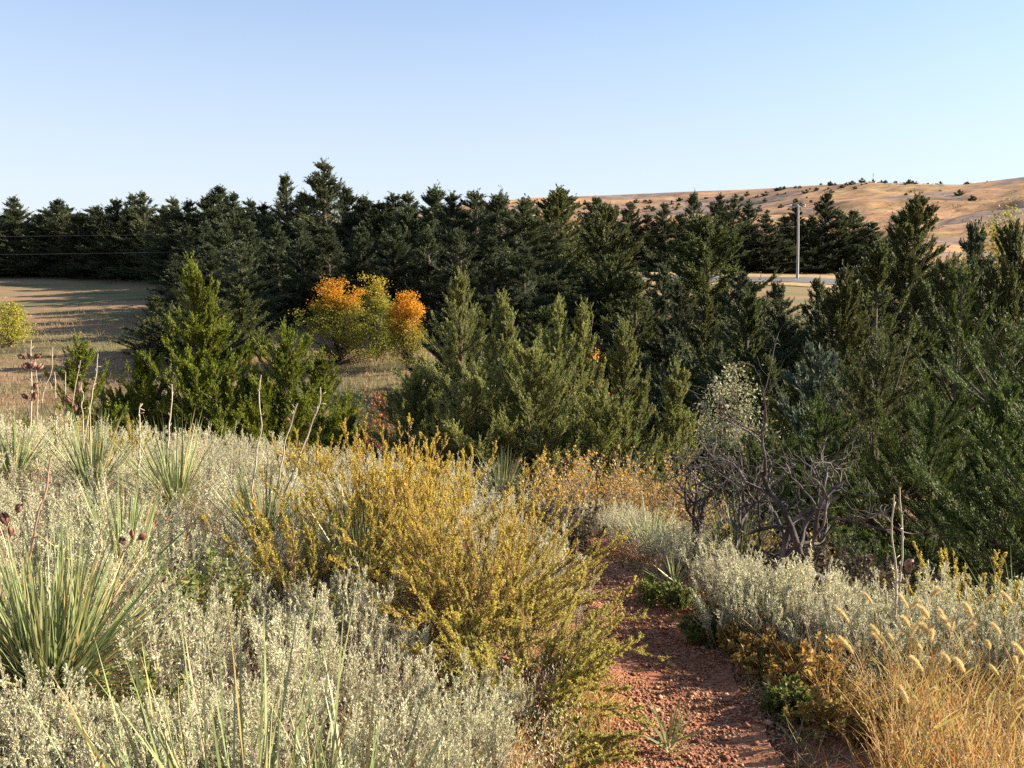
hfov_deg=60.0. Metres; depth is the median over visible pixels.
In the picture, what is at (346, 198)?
windbreak cedar
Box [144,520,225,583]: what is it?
sage plant
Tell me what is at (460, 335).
central cedar
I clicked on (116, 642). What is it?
sage plant
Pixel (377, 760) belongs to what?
yucca
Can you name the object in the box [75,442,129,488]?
sage plant
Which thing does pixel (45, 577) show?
sage plant
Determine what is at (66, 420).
golden sagebrush
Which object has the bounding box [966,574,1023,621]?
sage plant
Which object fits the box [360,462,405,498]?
sage plant
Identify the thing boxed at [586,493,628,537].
sage plant
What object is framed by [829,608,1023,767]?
dry grass
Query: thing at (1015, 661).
foxtail grass
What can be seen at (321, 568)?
sage plant
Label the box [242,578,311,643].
sage plant
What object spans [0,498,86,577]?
sage plant
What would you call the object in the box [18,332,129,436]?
cedar
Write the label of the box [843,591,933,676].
sage plant
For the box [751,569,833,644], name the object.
sage plant
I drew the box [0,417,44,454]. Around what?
sage plant
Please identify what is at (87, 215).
windbreak cedar
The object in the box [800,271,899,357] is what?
valley cedar
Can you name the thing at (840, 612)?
foxtail grass
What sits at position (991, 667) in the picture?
foxtail grass
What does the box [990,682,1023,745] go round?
foxtail grass
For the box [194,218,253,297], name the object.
cedar
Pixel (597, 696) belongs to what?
shrub
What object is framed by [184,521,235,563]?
sage plant
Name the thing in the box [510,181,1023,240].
hill scrub
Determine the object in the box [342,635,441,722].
sage plant
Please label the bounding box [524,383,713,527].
central cedar
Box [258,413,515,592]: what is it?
golden sagebrush
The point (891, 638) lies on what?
foxtail grass
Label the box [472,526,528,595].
sage plant
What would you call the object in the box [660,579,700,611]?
weed
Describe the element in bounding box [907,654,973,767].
foxtail grass
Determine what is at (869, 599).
foxtail grass
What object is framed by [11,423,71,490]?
sage plant
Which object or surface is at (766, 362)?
valley cedar
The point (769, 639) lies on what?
weed
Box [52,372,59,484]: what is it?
yucca stalk
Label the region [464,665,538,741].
sage plant
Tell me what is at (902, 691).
foxtail grass
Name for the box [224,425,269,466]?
sage plant
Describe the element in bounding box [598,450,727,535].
sumac
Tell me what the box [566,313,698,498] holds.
central cedar
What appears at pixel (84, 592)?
sage plant
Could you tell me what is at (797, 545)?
bare shrub
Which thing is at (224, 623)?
sage plant
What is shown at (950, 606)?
sage plant
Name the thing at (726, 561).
sage plant
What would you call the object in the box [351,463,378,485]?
sage plant
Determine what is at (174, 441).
sage plant
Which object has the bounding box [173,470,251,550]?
sage plant
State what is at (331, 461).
golden sagebrush
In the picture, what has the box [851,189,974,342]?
valley cedar
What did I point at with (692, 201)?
roadside cedar
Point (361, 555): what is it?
yucca
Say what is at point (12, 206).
windbreak cedar
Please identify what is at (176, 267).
cedar
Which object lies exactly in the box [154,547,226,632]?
weed
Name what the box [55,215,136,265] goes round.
windbreak cedar
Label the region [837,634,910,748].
foxtail grass
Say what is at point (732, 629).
weed
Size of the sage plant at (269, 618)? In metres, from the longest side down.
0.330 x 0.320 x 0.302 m
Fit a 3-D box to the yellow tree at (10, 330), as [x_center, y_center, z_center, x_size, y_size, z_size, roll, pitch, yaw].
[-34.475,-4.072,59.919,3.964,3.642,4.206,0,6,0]
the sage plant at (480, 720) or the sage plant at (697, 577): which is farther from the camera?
the sage plant at (697, 577)
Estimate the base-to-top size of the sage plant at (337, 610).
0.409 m
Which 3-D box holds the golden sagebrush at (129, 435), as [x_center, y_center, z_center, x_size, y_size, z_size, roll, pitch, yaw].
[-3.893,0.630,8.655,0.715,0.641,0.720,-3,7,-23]
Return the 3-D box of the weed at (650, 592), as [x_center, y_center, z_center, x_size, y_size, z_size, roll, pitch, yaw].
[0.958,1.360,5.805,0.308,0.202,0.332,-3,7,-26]
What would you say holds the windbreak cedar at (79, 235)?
on the ground at (38, 296)
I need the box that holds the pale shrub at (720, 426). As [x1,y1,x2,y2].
[672,358,782,524]
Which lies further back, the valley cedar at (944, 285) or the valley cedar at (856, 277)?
the valley cedar at (856, 277)
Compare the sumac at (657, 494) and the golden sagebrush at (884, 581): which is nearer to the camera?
the golden sagebrush at (884, 581)
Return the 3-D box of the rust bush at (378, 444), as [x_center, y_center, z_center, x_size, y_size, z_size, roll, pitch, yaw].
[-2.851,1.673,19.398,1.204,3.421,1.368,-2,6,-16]
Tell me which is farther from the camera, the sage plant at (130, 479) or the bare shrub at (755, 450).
the bare shrub at (755, 450)
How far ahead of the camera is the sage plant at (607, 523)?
7.67 m
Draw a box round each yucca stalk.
[0,504,22,628]
[17,340,43,486]
[35,359,40,478]
[38,347,52,480]
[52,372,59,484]
[63,372,67,485]
[64,360,80,458]
[230,420,237,485]
[884,494,899,643]
[894,488,914,649]
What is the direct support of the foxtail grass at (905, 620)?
on the ground at (38, 296)
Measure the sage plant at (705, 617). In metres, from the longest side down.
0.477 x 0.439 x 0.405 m
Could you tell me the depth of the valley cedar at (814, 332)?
33.83 m
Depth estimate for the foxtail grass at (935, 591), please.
3.79 m
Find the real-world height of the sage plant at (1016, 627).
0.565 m
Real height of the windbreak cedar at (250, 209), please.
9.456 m
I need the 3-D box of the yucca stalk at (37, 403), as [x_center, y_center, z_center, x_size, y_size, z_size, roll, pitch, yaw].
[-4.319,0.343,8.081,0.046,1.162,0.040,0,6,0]
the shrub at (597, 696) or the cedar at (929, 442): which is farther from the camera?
the cedar at (929, 442)
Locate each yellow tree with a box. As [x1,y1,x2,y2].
[0,297,38,346]
[954,198,1023,320]
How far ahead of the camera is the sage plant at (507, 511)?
7.27 m
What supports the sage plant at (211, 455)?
on the ground at (38, 296)
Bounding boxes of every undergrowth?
[0,437,1023,767]
[0,452,1022,767]
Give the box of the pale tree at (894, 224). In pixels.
[883,214,898,230]
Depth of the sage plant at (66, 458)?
8.24 m
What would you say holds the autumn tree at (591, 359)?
on the ground at (38, 296)
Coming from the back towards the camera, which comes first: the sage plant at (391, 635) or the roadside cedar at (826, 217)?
the roadside cedar at (826, 217)
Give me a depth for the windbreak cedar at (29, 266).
103.75 m
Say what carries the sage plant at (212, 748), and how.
on the ground at (38, 296)
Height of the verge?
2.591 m
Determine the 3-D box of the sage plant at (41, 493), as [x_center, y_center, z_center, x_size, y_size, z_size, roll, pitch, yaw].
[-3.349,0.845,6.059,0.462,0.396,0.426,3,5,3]
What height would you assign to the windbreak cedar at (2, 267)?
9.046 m
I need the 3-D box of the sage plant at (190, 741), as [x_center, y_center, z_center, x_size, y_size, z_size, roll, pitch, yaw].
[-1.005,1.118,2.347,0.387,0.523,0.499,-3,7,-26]
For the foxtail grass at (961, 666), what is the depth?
3.08 m
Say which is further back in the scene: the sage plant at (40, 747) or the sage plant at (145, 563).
the sage plant at (145, 563)
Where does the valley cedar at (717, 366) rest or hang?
on the ground at (38, 296)
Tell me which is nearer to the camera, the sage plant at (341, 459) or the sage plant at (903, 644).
the sage plant at (903, 644)
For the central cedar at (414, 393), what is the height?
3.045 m
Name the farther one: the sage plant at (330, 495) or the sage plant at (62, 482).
the sage plant at (62, 482)
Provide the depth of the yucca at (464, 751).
2.86 m
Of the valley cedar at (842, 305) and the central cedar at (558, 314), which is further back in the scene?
the valley cedar at (842, 305)
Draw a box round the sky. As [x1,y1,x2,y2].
[0,0,1023,231]
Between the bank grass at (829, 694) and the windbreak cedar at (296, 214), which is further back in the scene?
the windbreak cedar at (296, 214)
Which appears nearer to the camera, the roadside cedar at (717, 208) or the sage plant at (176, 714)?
the sage plant at (176, 714)
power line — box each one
[1,205,786,236]
[5,226,794,254]
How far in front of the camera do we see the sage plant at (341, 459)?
10.97 m
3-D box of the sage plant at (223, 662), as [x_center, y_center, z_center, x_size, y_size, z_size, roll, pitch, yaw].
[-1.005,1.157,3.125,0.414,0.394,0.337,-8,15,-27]
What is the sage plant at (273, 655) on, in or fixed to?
on the ground at (38, 296)
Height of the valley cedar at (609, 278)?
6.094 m
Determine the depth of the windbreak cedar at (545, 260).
74.85 m
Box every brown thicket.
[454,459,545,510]
[477,484,588,536]
[522,495,607,556]
[744,530,859,604]
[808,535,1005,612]
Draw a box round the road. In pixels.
[581,275,857,284]
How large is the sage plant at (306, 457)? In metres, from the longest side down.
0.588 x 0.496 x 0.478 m
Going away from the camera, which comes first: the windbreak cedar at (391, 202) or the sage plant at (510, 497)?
the sage plant at (510, 497)
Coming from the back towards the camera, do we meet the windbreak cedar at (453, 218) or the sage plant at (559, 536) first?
the windbreak cedar at (453, 218)
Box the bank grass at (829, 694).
[726,594,1023,767]
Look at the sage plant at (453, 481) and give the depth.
8.65 m
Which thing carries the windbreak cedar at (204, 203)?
on the ground at (38, 296)
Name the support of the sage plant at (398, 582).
on the ground at (38, 296)
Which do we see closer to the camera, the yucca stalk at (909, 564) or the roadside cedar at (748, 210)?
the yucca stalk at (909, 564)
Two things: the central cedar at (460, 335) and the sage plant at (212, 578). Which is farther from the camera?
the central cedar at (460, 335)
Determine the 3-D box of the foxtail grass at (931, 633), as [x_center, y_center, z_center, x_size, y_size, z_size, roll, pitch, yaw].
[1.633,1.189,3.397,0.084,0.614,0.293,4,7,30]
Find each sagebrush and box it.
[7,407,86,476]
[78,414,151,472]
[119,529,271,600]
[200,479,417,612]
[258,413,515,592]
[268,426,349,503]
[322,443,671,697]
[384,561,686,767]
[388,437,542,547]
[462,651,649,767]
[463,684,645,767]
[495,473,549,512]
[867,578,935,611]
[903,541,1023,624]
[917,580,1023,644]
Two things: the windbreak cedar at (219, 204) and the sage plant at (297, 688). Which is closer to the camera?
the sage plant at (297, 688)
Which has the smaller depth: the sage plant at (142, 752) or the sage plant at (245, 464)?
the sage plant at (142, 752)
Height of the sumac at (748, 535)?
0.734 m
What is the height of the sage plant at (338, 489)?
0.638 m
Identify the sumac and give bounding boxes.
[515,445,629,520]
[562,444,703,529]
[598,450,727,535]
[639,487,757,541]
[704,510,791,559]
[747,528,839,561]
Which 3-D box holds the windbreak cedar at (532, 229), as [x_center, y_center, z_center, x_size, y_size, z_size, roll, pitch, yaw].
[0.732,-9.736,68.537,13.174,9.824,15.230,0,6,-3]
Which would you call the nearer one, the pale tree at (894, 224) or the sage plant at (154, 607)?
the sage plant at (154, 607)
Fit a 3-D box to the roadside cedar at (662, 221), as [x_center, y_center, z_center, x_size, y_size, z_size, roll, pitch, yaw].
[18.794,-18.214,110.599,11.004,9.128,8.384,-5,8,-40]
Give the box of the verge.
[580,272,1022,291]
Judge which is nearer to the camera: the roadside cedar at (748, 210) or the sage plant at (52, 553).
the sage plant at (52, 553)
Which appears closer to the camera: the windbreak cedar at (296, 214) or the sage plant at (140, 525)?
the sage plant at (140, 525)
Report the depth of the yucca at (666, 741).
3.55 m
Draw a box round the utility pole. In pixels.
[790,204,805,277]
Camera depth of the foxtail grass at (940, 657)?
3.15 m
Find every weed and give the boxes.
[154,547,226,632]
[196,549,268,641]
[635,572,668,607]
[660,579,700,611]
[668,583,757,627]
[676,612,725,649]
[715,614,761,653]
[727,630,790,683]
[757,627,809,679]
[759,671,830,724]
[761,631,880,704]
[782,676,902,747]
[855,685,960,749]
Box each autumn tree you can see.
[288,275,391,365]
[345,271,397,358]
[381,289,431,367]
[567,343,609,402]
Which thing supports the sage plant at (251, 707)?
on the ground at (38, 296)
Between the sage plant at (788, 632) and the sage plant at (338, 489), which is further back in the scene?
the sage plant at (338, 489)
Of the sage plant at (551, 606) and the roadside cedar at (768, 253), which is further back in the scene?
the roadside cedar at (768, 253)
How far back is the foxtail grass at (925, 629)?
3.35 m
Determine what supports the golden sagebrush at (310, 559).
on the ground at (38, 296)
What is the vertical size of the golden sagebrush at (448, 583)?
1.346 m
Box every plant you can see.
[0,408,12,444]
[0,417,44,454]
[0,426,52,481]
[0,450,7,487]
[0,451,28,494]
[0,470,60,518]
[0,477,63,531]
[0,478,41,550]
[0,490,75,566]
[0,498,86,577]
[0,530,59,584]
[0,553,47,622]
[0,565,73,640]
[0,566,41,623]
[0,649,68,767]
[0,664,94,767]
[0,695,49,766]
[0,702,45,767]
[0,702,129,767]
[1,552,55,611]
[8,567,54,596]
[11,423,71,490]
[12,683,123,766]
[16,724,145,767]
[22,483,97,539]
[23,411,87,470]
[27,519,63,550]
[32,423,79,450]
[37,445,89,494]
[37,503,145,586]
[39,527,87,560]
[40,470,149,548]
[41,458,122,533]
[43,549,120,652]
[45,534,124,596]
[46,455,109,502]
[46,693,157,767]
[47,690,164,767]
[50,524,182,627]
[50,684,205,767]
[53,446,88,481]
[63,415,109,456]
[63,504,146,581]
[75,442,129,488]
[77,740,180,767]
[87,687,217,767]
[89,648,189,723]
[89,682,191,749]
[93,620,147,675]
[94,419,142,458]
[96,571,226,683]
[99,446,148,497]
[103,689,194,764]
[104,437,150,476]
[104,478,189,546]
[110,587,172,646]
[112,598,246,715]
[114,565,161,607]
[115,424,158,448]
[119,513,153,545]
[119,689,226,767]
[120,450,160,498]
[120,464,185,519]
[122,420,166,450]
[125,433,170,459]
[127,549,162,584]
[129,443,186,477]
[136,499,204,570]
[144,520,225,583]
[146,676,236,758]
[152,561,207,610]
[155,619,233,703]
[156,444,226,504]
[156,453,199,472]
[157,575,256,664]
[157,683,259,767]
[160,428,199,457]
[165,424,211,464]
[165,510,207,550]
[165,665,229,721]
[166,617,248,685]
[167,696,264,767]
[171,565,230,619]
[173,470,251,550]
[173,644,286,754]
[178,436,227,475]
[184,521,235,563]
[185,424,227,455]
[192,540,246,590]
[194,438,237,481]
[199,510,279,582]
[200,466,241,514]
[203,540,285,606]
[203,543,272,630]
[210,470,271,525]
[213,432,251,473]
[213,449,254,493]
[214,674,304,767]
[220,599,318,684]
[222,712,361,767]
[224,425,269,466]
[224,661,343,767]
[236,599,372,732]
[237,446,269,480]
[240,542,291,590]
[241,431,284,473]
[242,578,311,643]
[243,468,318,536]
[244,439,297,489]
[245,599,310,650]
[252,565,302,613]
[253,473,296,517]
[253,654,322,746]
[260,595,327,671]
[266,440,296,469]
[269,458,320,499]
[269,498,354,573]
[273,509,353,596]
[279,482,334,544]
[280,474,335,528]
[286,567,373,652]
[290,445,332,471]
[298,660,379,741]
[299,445,340,462]
[299,468,363,525]
[300,452,334,476]
[301,643,355,697]
[302,556,398,675]
[303,574,373,630]
[304,544,344,588]
[310,689,409,767]
[315,474,347,506]
[323,575,363,623]
[333,446,360,480]
[333,467,364,506]
[335,468,384,513]
[337,608,393,645]
[342,450,383,473]
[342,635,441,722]
[347,681,491,767]
[351,448,395,474]
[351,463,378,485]
[351,655,443,753]
[352,558,411,610]
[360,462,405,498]
[360,613,411,660]
[374,614,432,684]
[378,472,435,513]
[383,453,413,472]
[392,645,500,752]
[408,668,517,767]
[409,747,474,767]
[413,468,450,499]
[413,688,500,765]
[415,477,459,507]
[420,504,478,563]
[435,463,462,496]
[442,454,472,484]
[449,452,497,484]
[449,481,497,537]
[456,485,500,510]
[459,471,496,500]
[462,526,517,568]
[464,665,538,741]
[466,501,522,552]
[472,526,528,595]
[478,559,531,609]
[481,495,529,541]
[486,483,543,524]
[493,516,569,581]
[498,480,530,506]
[502,517,556,571]
[520,582,571,629]
[528,538,599,623]
[552,501,582,518]
[571,494,612,539]
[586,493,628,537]
[600,505,642,548]
[603,504,659,555]
[610,497,643,531]
[612,502,658,545]
[631,522,677,565]
[644,510,679,551]
[653,516,709,576]
[665,518,715,568]
[672,530,733,583]
[678,533,766,613]
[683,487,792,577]
[688,568,764,647]
[691,550,740,594]
[705,552,785,631]
[712,548,739,584]
[716,562,791,645]
[717,535,816,639]
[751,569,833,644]
[754,539,867,645]
[771,599,836,656]
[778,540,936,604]
[785,577,869,673]
[799,561,875,639]
[803,585,892,666]
[824,586,924,689]
[836,582,915,649]
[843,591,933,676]
[859,579,937,654]
[870,559,964,646]
[871,618,973,702]
[880,620,982,690]
[889,589,978,657]
[900,575,1006,680]
[931,598,994,633]
[934,582,1022,652]
[937,600,1023,700]
[950,602,1023,689]
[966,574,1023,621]
[967,591,1023,646]
[976,584,1023,685]
[976,601,1022,646]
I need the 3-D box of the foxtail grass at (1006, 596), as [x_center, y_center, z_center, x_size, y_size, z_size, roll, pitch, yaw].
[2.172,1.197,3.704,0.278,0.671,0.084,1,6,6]
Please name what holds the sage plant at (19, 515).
on the ground at (38, 296)
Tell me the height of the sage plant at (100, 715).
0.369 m
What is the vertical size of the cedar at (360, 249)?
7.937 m
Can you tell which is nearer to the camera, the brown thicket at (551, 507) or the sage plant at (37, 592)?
the sage plant at (37, 592)
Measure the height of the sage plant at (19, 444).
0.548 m
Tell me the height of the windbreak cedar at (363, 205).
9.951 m
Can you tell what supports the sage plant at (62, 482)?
on the ground at (38, 296)
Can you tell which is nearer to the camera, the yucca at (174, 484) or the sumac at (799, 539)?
the yucca at (174, 484)
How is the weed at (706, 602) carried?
on the ground at (38, 296)
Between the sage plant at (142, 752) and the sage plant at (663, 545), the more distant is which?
the sage plant at (663, 545)
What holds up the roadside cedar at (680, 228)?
on the ground at (38, 296)
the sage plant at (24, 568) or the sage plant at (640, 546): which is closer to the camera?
the sage plant at (24, 568)
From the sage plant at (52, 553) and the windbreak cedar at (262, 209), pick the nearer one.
the sage plant at (52, 553)
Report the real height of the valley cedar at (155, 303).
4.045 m
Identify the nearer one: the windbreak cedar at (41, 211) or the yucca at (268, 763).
the yucca at (268, 763)
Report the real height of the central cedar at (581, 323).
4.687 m
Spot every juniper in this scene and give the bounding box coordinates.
[954,189,964,195]
[967,195,976,200]
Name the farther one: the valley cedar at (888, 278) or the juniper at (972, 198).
the juniper at (972, 198)
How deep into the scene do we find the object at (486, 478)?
8.95 m
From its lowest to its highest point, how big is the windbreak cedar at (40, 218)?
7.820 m
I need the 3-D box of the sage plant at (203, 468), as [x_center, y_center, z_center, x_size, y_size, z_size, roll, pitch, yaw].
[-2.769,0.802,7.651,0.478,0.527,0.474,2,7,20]
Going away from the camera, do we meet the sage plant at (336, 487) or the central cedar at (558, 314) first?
the sage plant at (336, 487)
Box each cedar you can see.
[0,194,58,276]
[0,197,96,275]
[0,205,75,269]
[0,208,32,273]
[0,212,76,275]
[0,224,44,274]
[3,206,54,268]
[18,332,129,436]
[32,206,103,269]
[34,209,109,277]
[38,250,380,479]
[51,203,113,277]
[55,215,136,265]
[67,198,143,279]
[71,192,149,277]
[97,190,161,278]
[108,296,171,354]
[114,207,161,272]
[120,194,185,277]
[129,220,191,280]
[131,193,217,274]
[131,197,201,276]
[137,282,243,363]
[138,254,186,312]
[139,183,244,267]
[145,222,201,290]
[159,242,258,314]
[160,219,235,286]
[160,296,261,364]
[168,191,260,257]
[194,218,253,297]
[206,238,299,330]
[211,219,273,298]
[218,284,280,354]
[233,201,300,271]
[235,198,261,242]
[246,171,315,268]
[248,218,316,316]
[253,219,338,322]
[259,187,321,284]
[260,156,352,277]
[275,221,358,324]
[287,181,364,284]
[303,223,394,330]
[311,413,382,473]
[312,191,375,284]
[332,199,405,288]
[342,191,413,287]
[342,264,550,463]
[348,222,442,329]
[356,363,459,476]
[363,190,445,294]
[366,180,467,290]
[384,223,473,333]
[395,360,607,510]
[398,300,485,392]
[401,188,554,288]
[407,188,482,303]
[415,226,502,332]
[422,235,540,339]
[423,336,662,520]
[439,308,512,384]
[451,185,584,309]
[453,193,597,317]
[458,285,541,463]
[473,317,547,411]
[478,243,569,340]
[509,291,634,506]
[511,213,566,304]
[515,305,598,397]
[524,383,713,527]
[528,276,619,339]
[533,183,623,297]
[538,202,657,310]
[544,297,645,499]
[548,253,671,339]
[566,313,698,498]
[574,195,646,264]
[586,299,666,370]
[587,269,695,388]
[606,219,642,260]
[613,280,725,395]
[615,201,653,271]
[615,262,730,351]
[618,351,705,478]
[619,213,672,271]
[619,355,736,528]
[632,331,747,456]
[633,202,689,271]
[636,213,784,333]
[650,212,695,271]
[651,291,754,407]
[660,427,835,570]
[661,340,760,500]
[664,269,788,365]
[669,190,727,267]
[690,288,792,425]
[701,191,755,265]
[704,213,751,269]
[713,350,793,515]
[715,195,763,271]
[725,199,794,272]
[728,279,808,370]
[732,212,815,272]
[734,310,807,438]
[741,358,847,532]
[748,293,856,439]
[749,214,831,272]
[759,259,923,470]
[762,387,899,577]
[764,328,967,576]
[769,274,860,365]
[773,385,1022,590]
[776,204,826,272]
[788,215,844,272]
[790,234,975,469]
[799,190,871,273]
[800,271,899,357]
[808,208,874,273]
[823,209,878,273]
[828,387,1023,609]
[835,221,903,272]
[849,248,1022,555]
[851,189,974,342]
[852,237,916,324]
[885,317,1023,594]
[900,216,1021,408]
[902,251,983,419]
[906,367,1023,606]
[931,303,1023,571]
[934,215,1023,431]
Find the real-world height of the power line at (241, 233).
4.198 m
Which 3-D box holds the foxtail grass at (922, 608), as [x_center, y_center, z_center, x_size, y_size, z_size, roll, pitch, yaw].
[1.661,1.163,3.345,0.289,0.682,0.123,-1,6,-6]
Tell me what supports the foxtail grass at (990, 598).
on the ground at (38, 296)
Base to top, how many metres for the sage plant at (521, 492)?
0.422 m
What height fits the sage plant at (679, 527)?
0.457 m
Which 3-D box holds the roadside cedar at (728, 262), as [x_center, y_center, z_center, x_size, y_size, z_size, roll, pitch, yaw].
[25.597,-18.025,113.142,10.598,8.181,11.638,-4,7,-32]
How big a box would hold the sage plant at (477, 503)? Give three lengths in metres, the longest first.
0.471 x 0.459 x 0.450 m
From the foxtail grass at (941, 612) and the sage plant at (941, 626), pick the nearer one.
the foxtail grass at (941, 612)
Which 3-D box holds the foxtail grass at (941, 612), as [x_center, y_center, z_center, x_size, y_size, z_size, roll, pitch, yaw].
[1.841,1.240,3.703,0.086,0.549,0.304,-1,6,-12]
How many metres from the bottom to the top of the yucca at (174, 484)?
1.122 m
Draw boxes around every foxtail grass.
[835,606,883,695]
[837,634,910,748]
[854,615,927,713]
[862,591,896,690]
[866,686,938,767]
[868,624,927,706]
[869,630,910,689]
[872,598,920,699]
[884,630,945,740]
[888,586,941,697]
[888,685,922,767]
[889,650,946,763]
[896,593,954,734]
[899,614,948,725]
[899,621,976,727]
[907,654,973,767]
[909,636,957,710]
[916,605,978,752]
[916,621,980,749]
[921,697,1023,766]
[928,629,952,737]
[929,616,956,764]
[935,606,979,719]
[939,614,1013,720]
[943,654,994,749]
[947,593,996,702]
[952,656,991,766]
[961,601,994,740]
[968,639,1018,718]
[975,634,1023,719]
[988,663,1022,741]
[989,655,1023,745]
[990,622,1023,749]
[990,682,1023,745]
[1001,591,1023,686]
[1010,641,1023,657]
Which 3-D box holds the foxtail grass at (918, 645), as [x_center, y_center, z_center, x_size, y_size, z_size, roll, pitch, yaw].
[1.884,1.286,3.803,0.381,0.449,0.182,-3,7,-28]
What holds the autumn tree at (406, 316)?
on the ground at (38, 296)
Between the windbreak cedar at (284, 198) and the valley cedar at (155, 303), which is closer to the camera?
the valley cedar at (155, 303)
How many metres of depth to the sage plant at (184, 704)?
3.02 m
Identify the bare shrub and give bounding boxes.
[622,307,896,599]
[651,381,793,572]
[693,416,952,583]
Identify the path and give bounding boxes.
[574,548,784,767]
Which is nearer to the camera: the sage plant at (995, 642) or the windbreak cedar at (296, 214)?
the sage plant at (995, 642)
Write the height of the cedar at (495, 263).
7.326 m
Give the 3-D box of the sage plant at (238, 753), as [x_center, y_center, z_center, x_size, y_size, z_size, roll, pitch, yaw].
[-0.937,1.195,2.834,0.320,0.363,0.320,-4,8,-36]
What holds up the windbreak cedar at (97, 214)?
on the ground at (38, 296)
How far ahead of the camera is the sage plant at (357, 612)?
4.06 m
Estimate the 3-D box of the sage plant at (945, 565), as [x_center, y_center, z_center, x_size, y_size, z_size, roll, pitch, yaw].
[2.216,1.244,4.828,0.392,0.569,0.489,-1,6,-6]
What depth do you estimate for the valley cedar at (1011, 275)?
37.42 m
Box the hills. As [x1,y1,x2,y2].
[417,177,1023,273]
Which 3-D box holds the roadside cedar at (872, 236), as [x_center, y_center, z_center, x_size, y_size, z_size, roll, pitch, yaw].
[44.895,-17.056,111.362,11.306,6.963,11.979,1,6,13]
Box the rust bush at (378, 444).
[356,384,399,461]
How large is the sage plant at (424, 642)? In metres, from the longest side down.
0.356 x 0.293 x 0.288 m
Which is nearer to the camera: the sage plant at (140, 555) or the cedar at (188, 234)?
the sage plant at (140, 555)
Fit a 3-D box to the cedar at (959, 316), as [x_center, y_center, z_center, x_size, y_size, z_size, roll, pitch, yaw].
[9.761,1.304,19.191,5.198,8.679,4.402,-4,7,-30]
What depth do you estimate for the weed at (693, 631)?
4.93 m
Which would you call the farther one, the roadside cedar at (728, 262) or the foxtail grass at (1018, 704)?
the roadside cedar at (728, 262)
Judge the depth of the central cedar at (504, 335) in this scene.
14.90 m
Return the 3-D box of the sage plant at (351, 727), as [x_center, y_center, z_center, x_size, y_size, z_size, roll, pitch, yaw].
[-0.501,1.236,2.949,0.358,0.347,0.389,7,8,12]
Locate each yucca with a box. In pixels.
[0,411,64,486]
[0,457,239,733]
[11,354,172,497]
[20,568,431,767]
[29,464,212,587]
[82,384,261,527]
[179,375,347,556]
[270,653,466,767]
[279,465,422,578]
[399,693,539,767]
[464,444,547,505]
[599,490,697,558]
[642,695,712,760]
[645,541,693,586]
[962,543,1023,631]
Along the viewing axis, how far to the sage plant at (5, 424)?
9.22 m
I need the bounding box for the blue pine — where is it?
[764,339,862,559]
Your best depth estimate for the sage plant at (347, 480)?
8.21 m
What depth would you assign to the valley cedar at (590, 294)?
59.23 m
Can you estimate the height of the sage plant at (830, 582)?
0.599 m
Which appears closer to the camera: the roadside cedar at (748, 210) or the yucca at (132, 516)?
the yucca at (132, 516)
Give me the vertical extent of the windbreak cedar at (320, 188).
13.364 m
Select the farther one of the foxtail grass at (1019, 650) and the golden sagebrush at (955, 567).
the golden sagebrush at (955, 567)
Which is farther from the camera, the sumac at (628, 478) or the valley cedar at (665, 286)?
the valley cedar at (665, 286)
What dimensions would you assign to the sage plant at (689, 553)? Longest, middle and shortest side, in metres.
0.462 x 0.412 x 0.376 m
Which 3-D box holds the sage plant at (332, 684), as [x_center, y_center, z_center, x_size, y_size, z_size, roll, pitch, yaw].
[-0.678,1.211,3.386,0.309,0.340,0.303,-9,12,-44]
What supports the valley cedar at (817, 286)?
on the ground at (38, 296)
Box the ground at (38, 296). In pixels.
[0,272,1022,767]
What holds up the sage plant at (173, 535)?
on the ground at (38, 296)
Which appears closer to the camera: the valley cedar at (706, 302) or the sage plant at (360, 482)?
the sage plant at (360, 482)
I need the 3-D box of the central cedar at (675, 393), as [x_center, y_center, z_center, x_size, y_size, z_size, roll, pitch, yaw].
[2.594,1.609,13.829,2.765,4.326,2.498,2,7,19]
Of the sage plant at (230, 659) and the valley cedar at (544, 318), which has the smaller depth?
the sage plant at (230, 659)
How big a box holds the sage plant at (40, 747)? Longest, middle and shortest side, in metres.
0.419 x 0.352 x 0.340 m
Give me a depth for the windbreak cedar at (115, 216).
99.87 m
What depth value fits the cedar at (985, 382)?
15.05 m
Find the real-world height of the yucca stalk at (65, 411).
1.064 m
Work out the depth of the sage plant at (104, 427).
9.96 m
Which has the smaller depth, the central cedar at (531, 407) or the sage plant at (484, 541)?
the sage plant at (484, 541)
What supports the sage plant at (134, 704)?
on the ground at (38, 296)
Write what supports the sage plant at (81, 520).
on the ground at (38, 296)
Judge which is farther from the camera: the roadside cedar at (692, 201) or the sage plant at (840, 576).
the roadside cedar at (692, 201)
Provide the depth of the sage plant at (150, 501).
6.08 m
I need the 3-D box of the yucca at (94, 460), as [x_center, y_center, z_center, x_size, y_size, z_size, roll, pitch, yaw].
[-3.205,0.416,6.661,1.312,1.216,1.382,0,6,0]
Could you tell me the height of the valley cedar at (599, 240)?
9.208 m
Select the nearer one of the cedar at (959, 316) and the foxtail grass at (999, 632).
the foxtail grass at (999, 632)
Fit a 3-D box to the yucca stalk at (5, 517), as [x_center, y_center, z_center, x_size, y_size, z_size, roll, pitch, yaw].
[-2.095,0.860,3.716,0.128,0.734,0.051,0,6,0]
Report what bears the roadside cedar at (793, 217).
on the ground at (38, 296)
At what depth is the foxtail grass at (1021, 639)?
3.71 m

